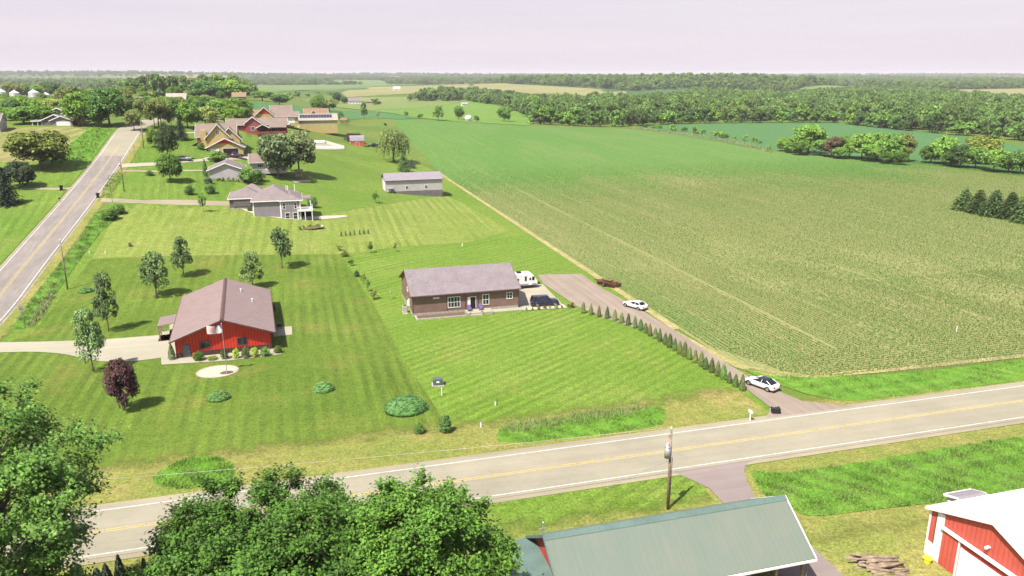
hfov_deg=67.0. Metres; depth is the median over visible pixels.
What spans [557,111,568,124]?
woodland tree
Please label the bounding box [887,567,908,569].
log
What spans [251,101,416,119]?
field
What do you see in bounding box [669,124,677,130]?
field bush
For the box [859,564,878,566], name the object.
log
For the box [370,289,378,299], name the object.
sapling
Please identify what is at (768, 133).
field
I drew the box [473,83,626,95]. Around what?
field
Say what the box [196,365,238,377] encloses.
gravel bed
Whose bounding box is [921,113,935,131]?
woodland tree
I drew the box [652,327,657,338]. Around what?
arborvitae
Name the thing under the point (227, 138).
craftsman house
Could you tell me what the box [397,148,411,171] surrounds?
cedar
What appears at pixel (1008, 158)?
hedgerow tree
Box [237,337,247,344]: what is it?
window
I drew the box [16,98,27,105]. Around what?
grove tree
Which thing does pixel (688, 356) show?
arborvitae
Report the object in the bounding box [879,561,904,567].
log
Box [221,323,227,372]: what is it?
flagpole
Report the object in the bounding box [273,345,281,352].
shrub
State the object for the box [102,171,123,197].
tall grass
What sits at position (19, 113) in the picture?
yard tree
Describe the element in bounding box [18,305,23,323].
road sign
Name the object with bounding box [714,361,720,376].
arborvitae
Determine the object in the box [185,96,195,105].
grove tree
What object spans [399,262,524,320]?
ranch house
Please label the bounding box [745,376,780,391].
parked sedan
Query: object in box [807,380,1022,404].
verge
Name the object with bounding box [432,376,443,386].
sign
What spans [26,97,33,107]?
grove tree
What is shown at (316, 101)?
yard tree
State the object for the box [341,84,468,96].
field
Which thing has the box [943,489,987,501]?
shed
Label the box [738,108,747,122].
woodland tree
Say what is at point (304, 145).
maple
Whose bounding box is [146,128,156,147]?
leafy tree
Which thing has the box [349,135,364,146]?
red shed
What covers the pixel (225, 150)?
garage door
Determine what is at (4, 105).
grove tree
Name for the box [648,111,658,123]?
woodland tree
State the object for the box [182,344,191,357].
door
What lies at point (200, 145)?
bush
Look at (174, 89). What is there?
grove tree
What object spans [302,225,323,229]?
rock bed
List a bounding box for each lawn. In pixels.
[0,130,769,407]
[0,161,88,263]
[0,255,443,471]
[92,195,507,258]
[99,125,249,211]
[342,231,768,426]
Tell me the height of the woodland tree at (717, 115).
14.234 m
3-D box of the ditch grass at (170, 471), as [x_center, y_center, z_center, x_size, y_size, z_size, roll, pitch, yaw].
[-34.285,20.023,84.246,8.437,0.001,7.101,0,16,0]
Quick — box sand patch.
[292,180,310,182]
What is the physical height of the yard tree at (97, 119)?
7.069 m
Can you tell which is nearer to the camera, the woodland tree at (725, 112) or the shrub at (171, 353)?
the shrub at (171, 353)
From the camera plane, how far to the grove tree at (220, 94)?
600.59 m
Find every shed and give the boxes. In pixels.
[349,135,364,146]
[381,171,442,196]
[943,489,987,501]
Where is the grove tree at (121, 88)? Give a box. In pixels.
[115,87,129,93]
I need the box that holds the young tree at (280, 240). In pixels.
[270,226,292,267]
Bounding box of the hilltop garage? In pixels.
[0,113,7,131]
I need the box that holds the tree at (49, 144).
[1,129,71,168]
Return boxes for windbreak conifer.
[947,189,972,211]
[961,190,990,214]
[975,189,1004,218]
[993,192,1019,219]
[1008,195,1023,223]
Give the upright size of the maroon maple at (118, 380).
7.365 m
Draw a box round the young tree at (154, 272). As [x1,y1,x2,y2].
[137,250,169,297]
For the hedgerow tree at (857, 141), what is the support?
on the ground at (370, 129)
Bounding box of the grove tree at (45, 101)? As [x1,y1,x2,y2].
[41,98,55,109]
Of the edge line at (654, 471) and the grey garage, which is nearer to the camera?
the edge line at (654, 471)
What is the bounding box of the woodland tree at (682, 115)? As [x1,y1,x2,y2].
[677,111,690,123]
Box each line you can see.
[0,136,136,320]
[0,137,112,270]
[0,146,117,293]
[1,145,119,294]
[7,401,1022,545]
[68,386,1018,514]
[79,417,1020,557]
[92,400,1020,531]
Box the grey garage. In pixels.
[206,159,246,181]
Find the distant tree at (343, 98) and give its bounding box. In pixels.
[340,96,347,103]
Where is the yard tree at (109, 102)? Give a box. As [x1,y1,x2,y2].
[85,87,129,125]
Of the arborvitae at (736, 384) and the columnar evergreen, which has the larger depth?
the columnar evergreen
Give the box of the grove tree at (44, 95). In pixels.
[36,93,47,98]
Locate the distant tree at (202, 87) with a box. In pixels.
[188,81,227,96]
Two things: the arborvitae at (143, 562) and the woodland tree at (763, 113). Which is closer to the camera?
the arborvitae at (143, 562)
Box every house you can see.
[30,107,85,125]
[157,278,275,357]
[166,93,187,99]
[191,123,245,153]
[225,116,287,136]
[227,184,312,220]
[232,92,246,99]
[247,106,275,117]
[248,153,286,173]
[269,105,298,125]
[303,108,328,113]
[348,97,361,103]
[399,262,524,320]
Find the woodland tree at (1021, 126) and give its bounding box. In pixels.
[1017,120,1023,140]
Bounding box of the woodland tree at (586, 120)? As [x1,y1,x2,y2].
[578,114,589,124]
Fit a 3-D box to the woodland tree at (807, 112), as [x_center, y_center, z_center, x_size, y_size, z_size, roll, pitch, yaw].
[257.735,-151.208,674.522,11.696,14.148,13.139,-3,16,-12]
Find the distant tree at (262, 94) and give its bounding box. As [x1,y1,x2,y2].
[250,90,272,100]
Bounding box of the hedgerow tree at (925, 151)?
[918,144,939,162]
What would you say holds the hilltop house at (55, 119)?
on the ground at (370, 129)
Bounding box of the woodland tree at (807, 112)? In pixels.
[804,107,813,121]
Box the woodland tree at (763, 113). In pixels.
[757,108,767,122]
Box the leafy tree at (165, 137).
[154,122,178,152]
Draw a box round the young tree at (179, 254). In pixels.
[170,236,193,276]
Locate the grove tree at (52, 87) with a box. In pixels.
[45,82,59,93]
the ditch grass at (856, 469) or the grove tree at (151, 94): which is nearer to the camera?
the ditch grass at (856, 469)
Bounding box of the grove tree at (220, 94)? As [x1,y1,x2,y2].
[216,91,225,98]
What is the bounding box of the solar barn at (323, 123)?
[294,113,337,133]
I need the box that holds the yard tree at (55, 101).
[46,99,62,106]
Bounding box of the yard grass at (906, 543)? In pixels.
[754,521,952,575]
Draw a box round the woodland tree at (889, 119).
[883,116,894,127]
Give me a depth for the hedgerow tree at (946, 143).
362.86 m
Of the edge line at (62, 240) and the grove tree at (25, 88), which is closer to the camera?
the edge line at (62, 240)
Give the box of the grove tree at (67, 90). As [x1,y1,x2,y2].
[60,86,80,99]
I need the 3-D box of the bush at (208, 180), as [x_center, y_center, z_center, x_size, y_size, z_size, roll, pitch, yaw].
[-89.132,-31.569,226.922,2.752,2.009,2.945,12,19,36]
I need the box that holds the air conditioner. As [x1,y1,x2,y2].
[402,305,407,313]
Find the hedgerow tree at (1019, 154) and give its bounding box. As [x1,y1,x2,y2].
[1009,149,1023,173]
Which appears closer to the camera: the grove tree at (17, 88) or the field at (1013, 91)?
the grove tree at (17, 88)
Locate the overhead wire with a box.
[101,427,670,479]
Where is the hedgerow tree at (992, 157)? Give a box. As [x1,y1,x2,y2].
[980,149,1010,171]
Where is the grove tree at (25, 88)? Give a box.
[20,83,30,96]
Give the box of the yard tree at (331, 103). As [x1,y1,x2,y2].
[321,98,338,110]
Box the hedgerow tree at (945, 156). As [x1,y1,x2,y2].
[940,152,957,165]
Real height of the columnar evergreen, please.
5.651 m
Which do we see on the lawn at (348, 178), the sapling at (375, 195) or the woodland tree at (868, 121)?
the sapling at (375, 195)
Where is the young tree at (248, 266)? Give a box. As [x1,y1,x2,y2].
[238,249,263,284]
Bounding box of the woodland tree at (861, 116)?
[855,112,865,125]
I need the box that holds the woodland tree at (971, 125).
[963,121,977,135]
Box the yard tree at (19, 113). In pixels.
[3,106,41,123]
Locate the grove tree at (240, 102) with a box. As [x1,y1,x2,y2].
[229,98,250,110]
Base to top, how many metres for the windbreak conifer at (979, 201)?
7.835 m
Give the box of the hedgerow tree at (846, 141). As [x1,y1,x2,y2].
[840,135,857,157]
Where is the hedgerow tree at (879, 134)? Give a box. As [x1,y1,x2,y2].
[864,132,889,159]
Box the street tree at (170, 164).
[154,153,182,181]
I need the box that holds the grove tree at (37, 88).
[29,85,41,93]
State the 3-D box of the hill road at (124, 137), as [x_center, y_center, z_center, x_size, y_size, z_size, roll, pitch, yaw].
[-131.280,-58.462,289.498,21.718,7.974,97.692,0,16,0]
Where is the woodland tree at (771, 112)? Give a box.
[766,107,775,122]
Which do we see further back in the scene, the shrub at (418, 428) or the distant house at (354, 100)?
the distant house at (354, 100)
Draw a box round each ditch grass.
[11,210,125,328]
[153,456,234,488]
[497,407,664,441]
[746,359,1023,400]
[753,437,1023,515]
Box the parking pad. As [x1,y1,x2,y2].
[519,284,561,306]
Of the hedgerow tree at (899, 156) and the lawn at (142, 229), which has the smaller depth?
the lawn at (142, 229)
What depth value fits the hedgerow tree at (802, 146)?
404.44 m
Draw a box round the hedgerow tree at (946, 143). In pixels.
[930,135,960,163]
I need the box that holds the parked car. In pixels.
[176,155,191,159]
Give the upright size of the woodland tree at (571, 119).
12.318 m
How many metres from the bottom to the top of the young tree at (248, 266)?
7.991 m
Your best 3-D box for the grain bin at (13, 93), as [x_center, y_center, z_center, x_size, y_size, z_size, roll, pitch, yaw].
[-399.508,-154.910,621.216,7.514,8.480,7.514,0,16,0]
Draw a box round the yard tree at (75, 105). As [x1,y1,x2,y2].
[59,91,89,125]
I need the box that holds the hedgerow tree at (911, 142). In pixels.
[896,132,917,160]
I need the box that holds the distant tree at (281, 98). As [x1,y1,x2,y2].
[268,94,290,103]
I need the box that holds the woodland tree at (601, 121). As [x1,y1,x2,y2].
[595,110,606,126]
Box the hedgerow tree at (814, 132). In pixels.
[789,124,827,153]
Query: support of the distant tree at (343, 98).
on the pasture at (395, 103)
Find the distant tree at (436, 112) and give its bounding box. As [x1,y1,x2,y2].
[432,105,443,120]
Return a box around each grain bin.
[9,90,19,96]
[28,89,38,97]
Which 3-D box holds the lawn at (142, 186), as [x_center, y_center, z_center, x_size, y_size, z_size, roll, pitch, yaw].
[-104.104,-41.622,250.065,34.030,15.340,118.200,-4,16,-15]
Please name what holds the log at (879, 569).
on the log
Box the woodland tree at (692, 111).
[687,108,698,121]
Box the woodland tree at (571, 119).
[569,111,578,125]
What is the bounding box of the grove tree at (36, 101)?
[30,99,41,111]
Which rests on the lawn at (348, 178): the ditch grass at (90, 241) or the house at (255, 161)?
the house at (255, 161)
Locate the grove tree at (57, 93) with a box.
[52,87,65,98]
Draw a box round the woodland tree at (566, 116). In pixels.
[563,111,575,125]
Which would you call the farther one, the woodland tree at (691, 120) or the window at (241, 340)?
the woodland tree at (691, 120)
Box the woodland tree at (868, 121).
[864,113,876,126]
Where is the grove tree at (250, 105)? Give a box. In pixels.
[243,99,253,109]
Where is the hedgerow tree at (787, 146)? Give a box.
[783,140,794,152]
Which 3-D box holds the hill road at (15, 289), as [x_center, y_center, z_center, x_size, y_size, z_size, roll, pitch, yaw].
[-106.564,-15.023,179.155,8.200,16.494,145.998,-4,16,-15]
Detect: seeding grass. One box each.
[24,289,56,327]
[500,405,649,431]
[629,127,772,152]
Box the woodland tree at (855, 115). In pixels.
[852,111,865,124]
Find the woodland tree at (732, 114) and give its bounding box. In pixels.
[725,111,739,122]
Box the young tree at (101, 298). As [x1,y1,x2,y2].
[90,270,118,331]
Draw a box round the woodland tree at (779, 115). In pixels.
[775,111,786,122]
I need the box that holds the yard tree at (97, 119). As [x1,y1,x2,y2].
[83,108,103,125]
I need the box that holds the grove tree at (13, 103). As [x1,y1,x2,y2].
[6,99,20,107]
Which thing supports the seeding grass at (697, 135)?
on the ground at (370, 129)
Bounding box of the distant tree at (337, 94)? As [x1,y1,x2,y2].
[331,92,342,102]
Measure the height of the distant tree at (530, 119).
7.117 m
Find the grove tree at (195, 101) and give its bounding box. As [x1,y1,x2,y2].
[191,98,199,107]
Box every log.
[845,556,860,558]
[847,558,884,559]
[849,552,866,556]
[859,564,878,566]
[862,555,898,558]
[866,565,894,572]
[867,559,898,561]
[867,563,882,565]
[871,570,884,573]
[874,569,909,575]
[878,562,901,564]
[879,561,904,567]
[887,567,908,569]
[891,572,910,575]
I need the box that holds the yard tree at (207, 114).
[194,106,219,123]
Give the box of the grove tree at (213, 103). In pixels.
[205,99,223,117]
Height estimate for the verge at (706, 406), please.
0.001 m
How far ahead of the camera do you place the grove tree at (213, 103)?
331.16 m
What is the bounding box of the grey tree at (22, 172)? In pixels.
[0,160,36,187]
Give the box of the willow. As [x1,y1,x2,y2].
[375,129,410,161]
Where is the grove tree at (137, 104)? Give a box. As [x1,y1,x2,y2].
[132,99,146,110]
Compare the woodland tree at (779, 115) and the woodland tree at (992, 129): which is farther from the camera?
the woodland tree at (779, 115)
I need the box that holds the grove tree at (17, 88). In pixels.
[13,84,22,93]
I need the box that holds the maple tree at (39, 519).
[0,373,131,575]
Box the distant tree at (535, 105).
[531,96,539,113]
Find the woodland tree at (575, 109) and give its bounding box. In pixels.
[566,106,583,125]
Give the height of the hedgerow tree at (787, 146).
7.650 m
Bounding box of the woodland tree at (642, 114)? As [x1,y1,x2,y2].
[633,108,646,125]
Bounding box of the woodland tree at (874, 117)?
[871,109,885,126]
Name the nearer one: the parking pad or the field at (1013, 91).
the parking pad
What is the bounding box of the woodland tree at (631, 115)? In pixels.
[625,111,634,125]
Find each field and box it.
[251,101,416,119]
[256,80,416,91]
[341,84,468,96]
[396,119,1023,371]
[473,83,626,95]
[641,122,1023,174]
[793,85,851,90]
[959,88,1023,95]
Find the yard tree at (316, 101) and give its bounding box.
[309,95,324,107]
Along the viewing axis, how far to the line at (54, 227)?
178.86 m
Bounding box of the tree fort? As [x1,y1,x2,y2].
[292,169,302,180]
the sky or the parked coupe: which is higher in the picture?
the sky
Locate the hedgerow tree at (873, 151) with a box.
[859,143,881,161]
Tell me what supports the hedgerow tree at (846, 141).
on the ground at (370, 129)
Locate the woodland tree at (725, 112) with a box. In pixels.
[721,108,731,122]
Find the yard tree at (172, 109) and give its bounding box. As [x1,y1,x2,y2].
[166,101,174,127]
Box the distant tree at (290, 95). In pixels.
[284,92,293,98]
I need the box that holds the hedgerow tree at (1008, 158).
[998,153,1023,172]
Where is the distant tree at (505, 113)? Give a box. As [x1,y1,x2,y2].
[496,107,511,118]
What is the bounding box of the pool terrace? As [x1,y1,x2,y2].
[314,143,332,145]
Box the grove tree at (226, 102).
[216,98,232,115]
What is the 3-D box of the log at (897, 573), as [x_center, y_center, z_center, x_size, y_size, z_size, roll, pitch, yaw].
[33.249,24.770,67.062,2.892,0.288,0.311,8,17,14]
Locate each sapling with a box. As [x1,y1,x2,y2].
[197,192,205,206]
[340,250,349,256]
[360,274,366,282]
[365,279,370,287]
[368,242,372,252]
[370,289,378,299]
[372,190,378,199]
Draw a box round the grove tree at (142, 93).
[137,91,146,96]
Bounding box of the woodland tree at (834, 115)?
[827,111,840,122]
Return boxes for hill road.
[0,155,125,322]
[98,117,223,155]
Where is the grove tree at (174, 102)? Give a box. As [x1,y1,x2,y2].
[170,97,180,108]
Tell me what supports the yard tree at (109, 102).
on the ground at (370, 129)
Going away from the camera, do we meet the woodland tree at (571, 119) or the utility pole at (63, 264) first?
the utility pole at (63, 264)
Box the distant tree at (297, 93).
[292,91,299,96]
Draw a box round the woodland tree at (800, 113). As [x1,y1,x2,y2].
[789,108,805,122]
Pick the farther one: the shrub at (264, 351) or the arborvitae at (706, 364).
the shrub at (264, 351)
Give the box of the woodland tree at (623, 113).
[619,108,628,125]
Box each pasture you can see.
[299,97,469,109]
[370,100,535,124]
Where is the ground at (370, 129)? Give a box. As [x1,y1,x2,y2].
[0,73,1023,411]
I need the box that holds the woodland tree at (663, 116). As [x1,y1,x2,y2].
[658,113,668,124]
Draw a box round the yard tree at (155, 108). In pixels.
[140,98,171,127]
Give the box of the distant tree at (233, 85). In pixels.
[210,79,249,98]
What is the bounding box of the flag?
[206,325,221,333]
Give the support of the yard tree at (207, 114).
on the lawn at (142, 186)
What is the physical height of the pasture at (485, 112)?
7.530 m
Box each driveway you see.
[0,324,280,364]
[21,187,71,189]
[100,198,229,205]
[122,154,247,167]
[123,170,201,171]
[675,460,842,575]
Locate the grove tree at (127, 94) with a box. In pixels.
[120,90,132,97]
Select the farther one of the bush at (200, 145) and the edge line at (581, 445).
the bush at (200, 145)
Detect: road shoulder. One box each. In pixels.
[0,119,221,325]
[4,381,1023,572]
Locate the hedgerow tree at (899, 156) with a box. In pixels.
[891,151,910,164]
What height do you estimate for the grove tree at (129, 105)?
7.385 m
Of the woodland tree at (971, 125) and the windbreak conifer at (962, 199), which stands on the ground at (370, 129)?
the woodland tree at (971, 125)
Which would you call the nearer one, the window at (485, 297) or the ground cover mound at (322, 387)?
the ground cover mound at (322, 387)
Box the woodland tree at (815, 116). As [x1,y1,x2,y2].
[810,111,824,122]
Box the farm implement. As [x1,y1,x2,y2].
[594,278,620,287]
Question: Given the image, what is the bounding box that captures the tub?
[923,555,932,563]
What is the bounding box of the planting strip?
[523,304,566,309]
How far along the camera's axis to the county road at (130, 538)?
88.23 m
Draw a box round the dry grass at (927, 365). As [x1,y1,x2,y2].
[885,352,1022,373]
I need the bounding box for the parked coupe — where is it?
[623,300,648,309]
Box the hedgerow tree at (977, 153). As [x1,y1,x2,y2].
[962,146,987,167]
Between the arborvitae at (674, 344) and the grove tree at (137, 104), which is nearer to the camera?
the arborvitae at (674, 344)
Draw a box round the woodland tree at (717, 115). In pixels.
[707,107,720,122]
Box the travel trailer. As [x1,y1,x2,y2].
[515,271,540,288]
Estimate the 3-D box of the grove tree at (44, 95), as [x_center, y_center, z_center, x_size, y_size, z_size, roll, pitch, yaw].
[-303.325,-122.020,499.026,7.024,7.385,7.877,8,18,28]
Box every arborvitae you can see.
[92,568,101,575]
[101,563,112,575]
[114,554,125,575]
[141,557,145,567]
[581,302,585,313]
[589,303,592,314]
[597,305,600,316]
[605,306,609,318]
[612,309,616,320]
[618,312,624,322]
[626,313,630,325]
[633,315,637,327]
[637,319,643,330]
[643,323,647,333]
[647,323,651,336]
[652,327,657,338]
[657,328,662,341]
[662,332,667,344]
[666,333,672,347]
[671,338,676,350]
[676,341,681,353]
[681,341,687,356]
[686,346,692,359]
[692,349,697,362]
[698,351,704,366]
[702,357,708,369]
[707,358,714,372]
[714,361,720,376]
[719,364,727,379]
[727,371,731,383]
[732,374,738,387]
[738,374,745,390]
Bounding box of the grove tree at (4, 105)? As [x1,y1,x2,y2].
[0,99,8,107]
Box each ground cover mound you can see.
[77,287,94,292]
[206,389,230,402]
[313,381,334,393]
[383,394,427,417]
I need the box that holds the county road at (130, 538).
[0,384,1023,568]
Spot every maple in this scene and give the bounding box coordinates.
[101,357,139,410]
[254,133,300,177]
[280,130,315,173]
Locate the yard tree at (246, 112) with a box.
[239,106,248,117]
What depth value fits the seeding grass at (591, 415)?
96.99 m
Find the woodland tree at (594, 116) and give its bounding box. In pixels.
[588,110,600,126]
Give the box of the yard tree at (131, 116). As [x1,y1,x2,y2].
[122,109,141,130]
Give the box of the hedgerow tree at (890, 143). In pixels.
[876,133,906,160]
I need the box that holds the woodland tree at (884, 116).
[876,111,889,127]
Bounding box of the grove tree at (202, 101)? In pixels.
[198,96,211,107]
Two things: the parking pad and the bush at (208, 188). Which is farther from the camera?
the bush at (208, 188)
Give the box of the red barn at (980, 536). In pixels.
[924,488,1023,575]
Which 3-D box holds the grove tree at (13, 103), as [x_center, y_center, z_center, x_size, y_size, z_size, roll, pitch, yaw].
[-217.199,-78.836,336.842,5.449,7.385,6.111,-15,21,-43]
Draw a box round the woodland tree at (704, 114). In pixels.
[697,107,712,122]
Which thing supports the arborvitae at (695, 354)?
on the lawn at (522, 364)
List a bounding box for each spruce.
[0,167,23,207]
[175,116,188,140]
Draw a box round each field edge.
[441,173,679,328]
[675,330,1023,377]
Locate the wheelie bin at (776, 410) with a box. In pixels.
[770,406,780,413]
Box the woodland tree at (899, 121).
[892,116,904,129]
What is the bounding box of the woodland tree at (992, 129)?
[985,121,1001,137]
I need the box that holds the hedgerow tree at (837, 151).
[832,147,850,158]
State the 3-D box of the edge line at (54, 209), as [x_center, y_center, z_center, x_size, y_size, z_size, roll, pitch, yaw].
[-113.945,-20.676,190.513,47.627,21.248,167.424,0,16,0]
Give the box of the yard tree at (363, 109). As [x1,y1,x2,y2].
[360,101,367,115]
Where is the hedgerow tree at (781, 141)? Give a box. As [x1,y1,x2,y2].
[775,137,788,150]
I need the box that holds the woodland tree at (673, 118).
[667,110,677,123]
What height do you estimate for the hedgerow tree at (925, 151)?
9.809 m
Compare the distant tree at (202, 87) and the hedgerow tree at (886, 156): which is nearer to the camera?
the hedgerow tree at (886, 156)
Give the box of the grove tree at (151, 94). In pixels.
[147,92,154,97]
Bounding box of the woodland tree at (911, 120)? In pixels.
[902,114,918,130]
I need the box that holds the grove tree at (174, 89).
[167,86,182,92]
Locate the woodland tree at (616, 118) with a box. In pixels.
[609,109,621,126]
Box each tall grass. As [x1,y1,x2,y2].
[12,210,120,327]
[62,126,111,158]
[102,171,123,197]
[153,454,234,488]
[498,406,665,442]
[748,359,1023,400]
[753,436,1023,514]
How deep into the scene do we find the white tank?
588.31 m
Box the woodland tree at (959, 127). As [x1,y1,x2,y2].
[945,120,966,134]
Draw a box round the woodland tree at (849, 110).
[844,106,855,123]
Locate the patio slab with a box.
[273,326,291,336]
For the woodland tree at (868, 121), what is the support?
on the ground at (370, 129)
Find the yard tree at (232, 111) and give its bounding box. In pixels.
[220,104,244,122]
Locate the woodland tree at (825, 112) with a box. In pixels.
[821,106,831,121]
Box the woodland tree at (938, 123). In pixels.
[931,114,946,132]
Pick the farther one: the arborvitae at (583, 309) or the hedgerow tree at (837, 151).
the hedgerow tree at (837, 151)
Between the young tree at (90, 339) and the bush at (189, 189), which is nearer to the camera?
the young tree at (90, 339)
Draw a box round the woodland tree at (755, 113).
[746,106,759,122]
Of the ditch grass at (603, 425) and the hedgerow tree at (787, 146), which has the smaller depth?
the ditch grass at (603, 425)
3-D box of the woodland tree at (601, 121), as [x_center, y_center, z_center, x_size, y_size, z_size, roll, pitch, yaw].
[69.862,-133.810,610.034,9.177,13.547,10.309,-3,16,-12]
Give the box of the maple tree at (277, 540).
[115,459,373,575]
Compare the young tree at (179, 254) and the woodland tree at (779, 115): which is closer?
the young tree at (179, 254)
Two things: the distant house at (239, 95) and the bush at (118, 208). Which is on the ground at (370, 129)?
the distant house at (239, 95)
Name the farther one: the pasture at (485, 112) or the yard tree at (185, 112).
the pasture at (485, 112)
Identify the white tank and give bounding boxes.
[465,115,471,120]
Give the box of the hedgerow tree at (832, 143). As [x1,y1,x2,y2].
[822,136,844,156]
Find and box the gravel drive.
[537,274,853,417]
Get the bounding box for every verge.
[0,134,145,338]
[0,389,768,508]
[54,423,1023,575]
[335,475,706,537]
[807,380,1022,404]
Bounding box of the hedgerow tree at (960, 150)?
[947,144,973,166]
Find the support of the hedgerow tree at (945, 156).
on the field at (768, 133)
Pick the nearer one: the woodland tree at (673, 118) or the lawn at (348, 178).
the lawn at (348, 178)
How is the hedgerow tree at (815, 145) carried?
on the ground at (370, 129)
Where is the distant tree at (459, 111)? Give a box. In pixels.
[453,105,464,118]
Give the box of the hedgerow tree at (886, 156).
[878,151,892,163]
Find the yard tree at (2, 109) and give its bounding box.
[0,107,10,118]
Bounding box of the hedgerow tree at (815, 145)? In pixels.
[809,139,830,155]
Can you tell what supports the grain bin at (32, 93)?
on the ground at (370, 129)
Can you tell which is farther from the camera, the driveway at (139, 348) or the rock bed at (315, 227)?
the rock bed at (315, 227)
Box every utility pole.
[59,239,67,289]
[119,155,124,190]
[607,426,672,509]
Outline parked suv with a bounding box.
[530,294,558,306]
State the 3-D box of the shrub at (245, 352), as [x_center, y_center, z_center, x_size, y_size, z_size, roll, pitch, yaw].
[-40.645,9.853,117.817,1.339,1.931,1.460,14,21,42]
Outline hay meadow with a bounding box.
[0,127,85,161]
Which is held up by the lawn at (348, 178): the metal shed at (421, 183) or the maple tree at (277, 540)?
the metal shed at (421, 183)
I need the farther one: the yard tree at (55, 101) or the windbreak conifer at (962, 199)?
the yard tree at (55, 101)
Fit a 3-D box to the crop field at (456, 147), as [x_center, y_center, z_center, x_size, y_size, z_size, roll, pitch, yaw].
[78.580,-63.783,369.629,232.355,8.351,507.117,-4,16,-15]
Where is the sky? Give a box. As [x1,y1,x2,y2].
[0,0,1023,73]
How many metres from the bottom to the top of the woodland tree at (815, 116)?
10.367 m
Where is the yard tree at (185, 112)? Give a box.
[174,101,199,127]
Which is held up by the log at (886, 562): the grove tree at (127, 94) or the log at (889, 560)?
the log at (889, 560)
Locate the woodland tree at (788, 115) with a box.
[785,108,794,121]
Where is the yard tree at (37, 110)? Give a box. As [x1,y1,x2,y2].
[26,105,57,119]
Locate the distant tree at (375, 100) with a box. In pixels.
[371,98,380,104]
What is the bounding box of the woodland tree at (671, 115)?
[664,111,677,123]
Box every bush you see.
[100,209,117,219]
[110,204,124,213]
[144,170,153,175]
[184,185,195,194]
[197,142,204,148]
[203,177,212,183]
[203,183,215,192]
[206,151,226,160]
[238,166,260,183]
[254,169,266,180]
[306,196,317,205]
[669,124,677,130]
[690,127,699,133]
[711,130,724,136]
[721,132,729,137]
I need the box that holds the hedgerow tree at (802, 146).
[791,140,809,154]
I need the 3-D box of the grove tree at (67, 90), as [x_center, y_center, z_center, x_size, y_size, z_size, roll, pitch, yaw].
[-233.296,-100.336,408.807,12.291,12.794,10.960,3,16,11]
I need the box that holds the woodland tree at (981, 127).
[974,119,996,134]
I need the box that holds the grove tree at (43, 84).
[38,82,50,94]
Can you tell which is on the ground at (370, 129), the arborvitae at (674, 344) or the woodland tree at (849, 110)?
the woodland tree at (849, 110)
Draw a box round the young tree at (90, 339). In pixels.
[70,307,106,371]
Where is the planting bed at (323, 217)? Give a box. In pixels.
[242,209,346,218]
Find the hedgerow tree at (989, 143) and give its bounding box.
[963,135,1004,163]
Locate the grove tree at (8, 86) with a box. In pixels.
[0,81,13,95]
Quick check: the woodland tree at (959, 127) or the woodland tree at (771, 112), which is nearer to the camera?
the woodland tree at (959, 127)
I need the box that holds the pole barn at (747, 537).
[471,495,816,575]
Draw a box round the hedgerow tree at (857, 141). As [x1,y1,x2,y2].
[848,132,877,158]
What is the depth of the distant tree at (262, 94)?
663.71 m
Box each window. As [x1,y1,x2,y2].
[199,340,210,348]
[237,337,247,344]
[293,212,297,218]
[448,296,459,307]
[482,294,488,304]
[507,292,512,298]
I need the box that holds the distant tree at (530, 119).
[526,115,534,122]
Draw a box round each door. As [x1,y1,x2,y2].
[56,121,70,125]
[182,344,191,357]
[223,148,238,153]
[288,118,294,122]
[470,296,475,307]
[938,530,958,574]
[958,549,1000,575]
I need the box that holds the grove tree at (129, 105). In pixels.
[123,99,131,110]
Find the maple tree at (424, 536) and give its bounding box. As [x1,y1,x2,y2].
[337,463,526,575]
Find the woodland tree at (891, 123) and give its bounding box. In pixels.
[888,115,901,128]
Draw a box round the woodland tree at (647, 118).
[636,108,651,125]
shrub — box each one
[168,344,175,359]
[192,351,203,360]
[208,355,216,360]
[220,347,228,359]
[233,348,238,358]
[241,346,249,358]
[250,347,258,356]
[260,346,269,355]
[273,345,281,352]
[343,132,364,140]
[408,159,416,168]
[412,422,424,434]
[438,414,451,433]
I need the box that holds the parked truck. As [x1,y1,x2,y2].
[225,152,243,157]
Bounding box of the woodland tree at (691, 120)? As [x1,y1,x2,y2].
[688,113,698,123]
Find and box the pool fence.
[314,140,344,149]
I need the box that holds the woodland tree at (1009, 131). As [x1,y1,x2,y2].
[1004,124,1023,139]
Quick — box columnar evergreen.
[202,159,207,176]

